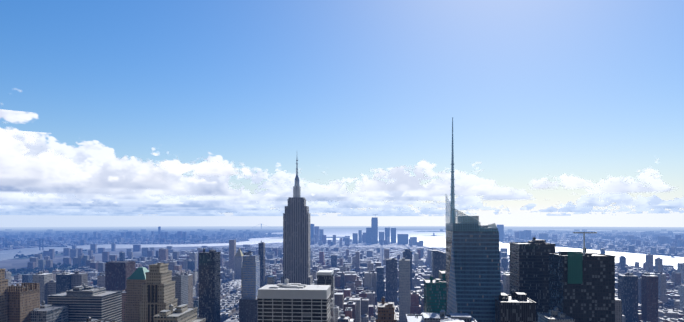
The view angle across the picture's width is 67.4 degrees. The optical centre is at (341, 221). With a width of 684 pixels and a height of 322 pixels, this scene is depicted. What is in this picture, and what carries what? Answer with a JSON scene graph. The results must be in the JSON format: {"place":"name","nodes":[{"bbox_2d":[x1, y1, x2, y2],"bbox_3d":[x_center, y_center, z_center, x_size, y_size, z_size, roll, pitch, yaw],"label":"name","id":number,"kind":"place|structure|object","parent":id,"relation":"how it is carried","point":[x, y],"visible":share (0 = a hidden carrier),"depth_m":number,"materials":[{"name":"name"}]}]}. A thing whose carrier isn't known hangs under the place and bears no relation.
{"place":"outdoors","nodes":[
{"label":"outdoors","id":0,"kind":"place"},
{"bbox_2d":[11,267,74,275],"bbox_3d":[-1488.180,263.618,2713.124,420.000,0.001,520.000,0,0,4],"label":"buildings","id":1,"kind":"structure","parent":0,"point":[67,268],"depth_m":2698.51,"materials":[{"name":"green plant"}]},
{"bbox_2d":[30,301,68,321],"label":"building","id":2,"kind":"structure","parent":0,"point":[50,313],"depth_m":729.83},
{"bbox_2d":[14,252,85,258],"bbox_3d":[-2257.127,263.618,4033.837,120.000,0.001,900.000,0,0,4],"label":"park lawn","id":3,"kind":"structure","parent":0,"point":[42,256],"depth_m":3744.59,"materials":[{"name":"green plant"}]},
{"bbox_2d":[48,283,121,321],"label":"office building","id":4,"kind":"structure","parent":0,"point":[83,301],"depth_m":773.43,"materials":[{"name":"grey concrete"}]},
{"bbox_2d":[105,261,135,290],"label":"office building","id":5,"kind":"structure","parent":0,"point":[118,274],"depth_m":1245.09,"materials":[{"name":"blue glass"}]},
{"bbox_2d":[122,288,125,321],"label":"pink building","id":6,"kind":"structure","parent":0,"point":[123,303],"depth_m":890.59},
{"bbox_2d":[0,127,253,182],"bbox_3d":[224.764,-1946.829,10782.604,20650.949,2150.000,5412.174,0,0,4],"label":"cloud","id":7,"kind":"structure","parent":0,"point":[16,163],"depth_m":11674.47,"materials":[{"name":"white"}]},
{"bbox_2d":[2,90,252,174],"bbox_3d":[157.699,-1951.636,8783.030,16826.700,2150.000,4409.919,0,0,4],"label":"cloud","id":8,"kind":"structure","parent":0,"point":[210,168],"depth_m":10652.97,"materials":[{"name":"white"}]},
{"bbox_2d":[128,267,148,279],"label":"roof","id":9,"kind":"structure","parent":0,"point":[138,273],"depth_m":795.73,"materials":[{"name":"teal metal"}]},
{"bbox_2d":[242,253,259,298],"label":"blue white building","id":10,"kind":"structure","parent":0,"point":[250,274],"depth_m":1006.68,"materials":[{"name":"blue glass"}]},
{"bbox_2d":[0,109,599,190],"bbox_3d":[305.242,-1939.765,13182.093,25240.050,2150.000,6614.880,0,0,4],"label":"cloud","id":11,"kind":"structure","parent":0,"point":[114,165],"depth_m":15318.06,"materials":[{"name":"white"}]},
{"bbox_2d":[0,209,615,215],"bbox_3d":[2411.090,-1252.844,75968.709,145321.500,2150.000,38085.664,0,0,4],"label":"cloud","id":12,"kind":"structure","parent":0,"point":[237,214],"depth_m":89797.84,"materials":[{"name":"white"}]},
{"bbox_2d":[0,187,670,207],"bbox_3d":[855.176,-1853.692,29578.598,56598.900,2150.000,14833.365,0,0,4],"label":"cloud","id":13,"kind":"structure","parent":0,"point":[622,199],"depth_m":34257.97,"materials":[{"name":"white"}]},
{"bbox_2d":[0,130,675,195],"bbox_3d":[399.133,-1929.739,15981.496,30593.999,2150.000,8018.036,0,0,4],"label":"cloud","id":14,"kind":"structure","parent":0,"point":[221,186],"depth_m":18158.15,"materials":[{"name":"white"}]},
{"bbox_2d":[0,173,677,204],"bbox_3d":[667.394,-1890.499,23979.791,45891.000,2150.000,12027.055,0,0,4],"label":"cloud","id":15,"kind":"structure","parent":0,"point":[460,200],"depth_m":29063.77,"materials":[{"name":"white"}]},
{"bbox_2d":[0,163,678,200],"bbox_3d":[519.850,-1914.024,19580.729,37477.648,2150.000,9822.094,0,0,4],"label":"cloud","id":16,"kind":"structure","parent":0,"point":[276,186],"depth_m":24221.42,"materials":[{"name":"white"}]},
{"bbox_2d":[0,201,681,212],"bbox_3d":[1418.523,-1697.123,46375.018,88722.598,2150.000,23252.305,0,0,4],"label":"cloud","id":17,"kind":"structure","parent":0,"point":[532,205],"depth_m":53949.50,"materials":[{"name":"white"}]},
{"bbox_2d":[0,226,683,269],"bbox_3d":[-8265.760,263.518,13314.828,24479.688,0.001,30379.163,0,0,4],"label":"water","id":18,"kind":"structure","parent":0,"point":[429,240],"depth_m":6112.80,"materials":[{"name":"blue liquid"}]},
{"bbox_2d":[0,226,683,321],"bbox_3d":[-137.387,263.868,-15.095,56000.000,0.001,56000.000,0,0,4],"label":"ground","id":19,"kind":"structure","parent":0,"point":[16,264],"depth_m":14850.61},
{"bbox_2d":[0,269,7,321],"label":"building","id":20,"kind":"structure","parent":19,"relation":"on","point":[3,299],"depth_m":683.99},
{"bbox_2d":[8,283,39,321],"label":"gothic building","id":21,"kind":"structure","parent":19,"relation":"on","point":[23,300],"depth_m":697.65,"materials":[{"name":"beige stone"}]},
{"bbox_2d":[0,238,66,249],"bbox_3d":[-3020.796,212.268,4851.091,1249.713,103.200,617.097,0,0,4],"label":"bridge","id":22,"kind":"structure","parent":19,"relation":"on","point":[39,245],"depth_m":4709.32,"materials":[{"name":"grey"}]},
{"bbox_2d":[85,317,114,321],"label":"black building","id":23,"kind":"structure","parent":19,"relation":"on","point":[88,319],"depth_m":495.87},
{"bbox_2d":[123,279,145,321],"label":"building","id":24,"kind":"structure","parent":19,"relation":"on","point":[133,293],"depth_m":789.47,"materials":[{"name":"grey concrete"}]},
{"bbox_2d":[139,263,177,321],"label":"skyscraper","id":25,"kind":"structure","parent":19,"relation":"on","point":[159,275],"depth_m":589.19,"materials":[{"name":"grey stone"}]},
{"bbox_2d":[148,285,156,321],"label":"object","id":26,"kind":"object","parent":25,"relation":"attached to","point":[152,293],"visible":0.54,"depth_m":586.63,"materials":[{"name":"grey glass"}]},
{"bbox_2d":[153,304,205,321],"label":"beige building","id":27,"kind":"structure","parent":19,"relation":"on","point":[183,313],"depth_m":526.87,"materials":[{"name":"beige concrete"}]},
{"bbox_2d":[172,271,187,305],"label":"grey building","id":28,"kind":"structure","parent":19,"relation":"on","point":[181,288],"depth_m":995.27,"materials":[{"name":"grey concrete"}]},
{"bbox_2d":[162,234,204,241],"bbox_3d":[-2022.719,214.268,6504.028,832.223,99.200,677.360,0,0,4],"label":"bridge","id":29,"kind":"structure","parent":19,"relation":"on","point":[173,238],"depth_m":6459.33,"materials":[{"name":"blue"}]},
{"bbox_2d":[198,248,220,321],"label":"dark building","id":30,"kind":"structure","parent":19,"relation":"on","point":[209,286],"depth_m":948.00,"materials":[{"name":"glass"}]},
{"bbox_2d":[234,256,242,279],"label":"high-rise building","id":31,"kind":"structure","parent":19,"relation":"on","point":[238,260],"depth_m":2293.05,"materials":[{"name":"brown"}]},
{"bbox_2d":[235,248,243,255],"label":"pyramidal roof","id":32,"kind":"structure","parent":31,"relation":"on","point":[239,253],"depth_m":2302.08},
{"bbox_2d":[241,268,241,297],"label":"building","id":33,"kind":"structure","parent":19,"relation":"on","point":[241,282],"depth_m":1137.68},
{"bbox_2d":[239,295,257,321],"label":"building base","id":34,"kind":"object","parent":19,"relation":"on","point":[248,310],"visible":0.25,"depth_m":996.13,"materials":[{"name":"blue glass"}]},
{"bbox_2d":[258,242,264,287],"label":"slim building","id":35,"kind":"structure","parent":19,"relation":"on","point":[261,250],"depth_m":1688.37,"materials":[{"name":"glass"}]},
{"bbox_2d":[257,294,330,321],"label":"office building","id":36,"kind":"structure","parent":19,"relation":"on","point":[294,310],"depth_m":513.20,"materials":[{"name":"grey concrete"}]},
{"bbox_2d":[258,278,330,298],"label":"building roof","id":37,"kind":"structure","parent":36,"relation":"on","point":[287,290],"depth_m":514.63,"materials":[{"name":"white concrete"}]},
{"bbox_2d":[281,197,314,284],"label":"skyscraper","id":38,"kind":"structure","parent":19,"relation":"on","point":[296,241],"depth_m":1278.87,"materials":[{"name":"grey stone"}]},
{"bbox_2d":[293,175,300,196],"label":"building mast","id":39,"kind":"object","parent":38,"relation":"on","point":[296,190],"visible":0.81,"depth_m":1292.88,"materials":[{"name":"grey metal"}]},
{"bbox_2d":[317,273,333,321],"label":"building","id":40,"kind":"structure","parent":19,"relation":"on","point":[324,279],"depth_m":883.37,"materials":[{"name":"white paint"}]},
{"bbox_2d":[317,270,333,274],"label":"building roof","id":41,"kind":"structure","parent":40,"relation":"on","point":[325,272],"depth_m":883.00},
{"bbox_2d":[0,214,683,321],"bbox_3d":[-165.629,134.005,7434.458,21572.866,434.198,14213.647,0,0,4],"label":"city buildings","id":42,"kind":"structure","parent":19,"relation":"on","point":[660,294],"depth_m":2716.75,"materials":[{"name":"grey concrete"}]},
{"bbox_2d":[22,219,683,321],"bbox_3d":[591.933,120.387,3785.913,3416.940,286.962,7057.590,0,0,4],"label":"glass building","id":43,"kind":"structure","parent":19,"relation":"on","point":[628,290],"depth_m":1680.18,"materials":[{"name":"glass"}]},
{"bbox_2d":[375,296,396,321],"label":"building","id":44,"kind":"structure","parent":19,"relation":"on","point":[385,313],"depth_m":585.54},
{"bbox_2d":[399,258,409,321],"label":"high-rise building","id":45,"kind":"structure","parent":19,"relation":"on","point":[404,286],"depth_m":1278.66,"materials":[{"name":"grey concrete"}]},
{"bbox_2d":[403,249,411,289],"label":"high-rise building","id":46,"kind":"structure","parent":19,"relation":"on","point":[407,253],"depth_m":1776.38,"materials":[{"name":"blue glass"}]},
{"bbox_2d":[424,275,445,314],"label":"green building","id":47,"kind":"structure","parent":19,"relation":"on","point":[434,295],"depth_m":679.55,"materials":[{"name":"teal glass"}]},
{"bbox_2d":[438,270,445,280],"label":"green building","id":48,"kind":"structure","parent":19,"relation":"on","point":[442,274],"depth_m":710.24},
{"bbox_2d":[453,228,500,321],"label":"building","id":49,"kind":"structure","parent":19,"relation":"on","point":[477,271],"depth_m":522.45,"materials":[{"name":"blue glass"}]},
{"bbox_2d":[446,230,452,312],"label":"skyscraper facade","id":50,"kind":"structure","parent":49,"relation":"attached to","point":[449,234],"depth_m":567.05,"materials":[{"name":"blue glass"}]},
{"bbox_2d":[446,235,456,314],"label":"skyscraper facade","id":51,"kind":"structure","parent":49,"relation":"attached to","point":[451,304],"depth_m":537.12,"materials":[{"name":"grey glass"}]},
{"bbox_2d":[450,117,454,207],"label":"spire","id":52,"kind":"structure","parent":49,"relation":"attached to","point":[452,186],"depth_m":543.16,"materials":[{"name":"grey metal"}]},
{"bbox_2d":[446,195,498,231],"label":"glass crown","id":53,"kind":"object","parent":49,"relation":"attached to","point":[457,220],"visible":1,"depth_m":523.41},
{"bbox_2d":[470,216,487,227],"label":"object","id":54,"kind":"object","parent":49,"relation":"attached to","point":[476,218],"visible":0.29,"depth_m":532.52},
{"bbox_2d":[495,289,535,321],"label":"dark building","id":55,"kind":"structure","parent":19,"relation":"on","point":[514,306],"depth_m":498.75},
{"bbox_2d":[509,237,555,321],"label":"high-rise building","id":56,"kind":"structure","parent":19,"relation":"on","point":[529,268],"depth_m":656.91,"materials":[{"name":"black glass"}]},
{"bbox_2d":[537,307,574,321],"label":"building base","id":57,"kind":"object","parent":19,"relation":"on","point":[555,315],"visible":1,"depth_m":553.97,"materials":[{"name":"grey concrete"}]},
{"bbox_2d":[549,248,615,321],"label":"construction building","id":58,"kind":"structure","parent":19,"relation":"on","point":[591,298],"depth_m":575.93,"materials":[{"name":"glass"}]},
{"bbox_2d":[568,251,582,283],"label":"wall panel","id":59,"kind":"object","parent":58,"relation":"attached to","point":[575,267],"visible":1,"depth_m":574.51,"materials":[{"name":"teal glass"}]},
{"bbox_2d":[573,232,596,255],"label":"crane","id":60,"kind":"object","parent":58,"relation":"on","point":[584,240],"visible":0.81,"depth_m":583.97,"materials":[{"name":"white paint"}]},
{"bbox_2d":[0,195,683,210],"bbox_3d":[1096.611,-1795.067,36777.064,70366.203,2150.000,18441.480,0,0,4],"label":"cloud","id":61,"kind":"structure","parent":0,"point":[654,201],"depth_m":42392.48,"materials":[{"name":"white"}]},
{"bbox_2d":[0,205,683,214],"bbox_3d":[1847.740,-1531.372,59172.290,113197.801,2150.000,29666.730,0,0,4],"label":"cloud","id":62,"kind":"structure","parent":0,"point":[428,211],"depth_m":70220.67,"materials":[{"name":"white"}]},
{"bbox_2d":[0,0,683,226],"label":"sky","id":63,"kind":"structure","parent":0,"point":[592,90],"materials":[{"name":"blue"}]},
{"bbox_2d":[386,258,396,305],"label":"skyscraper","id":64,"kind":"structure","parent":0,"point":[391,280],"depth_m":1578.79,"materials":[{"name":"blue glass"}]},
{"bbox_2d":[431,250,445,278],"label":"skyscraper","id":65,"kind":"structure","parent":0,"point":[438,260],"depth_m":1476.50,"materials":[{"name":"glass"}]},
{"bbox_2d":[406,310,476,321],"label":"building roof","id":66,"kind":"structure","parent":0,"point":[443,317],"depth_m":413.88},
{"bbox_2d":[534,229,683,232],"bbox_3d":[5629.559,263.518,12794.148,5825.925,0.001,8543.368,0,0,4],"label":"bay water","id":67,"kind":"structure","parent":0,"point":[591,230],"depth_m":14830.92,"materials":[{"name":"blue"}]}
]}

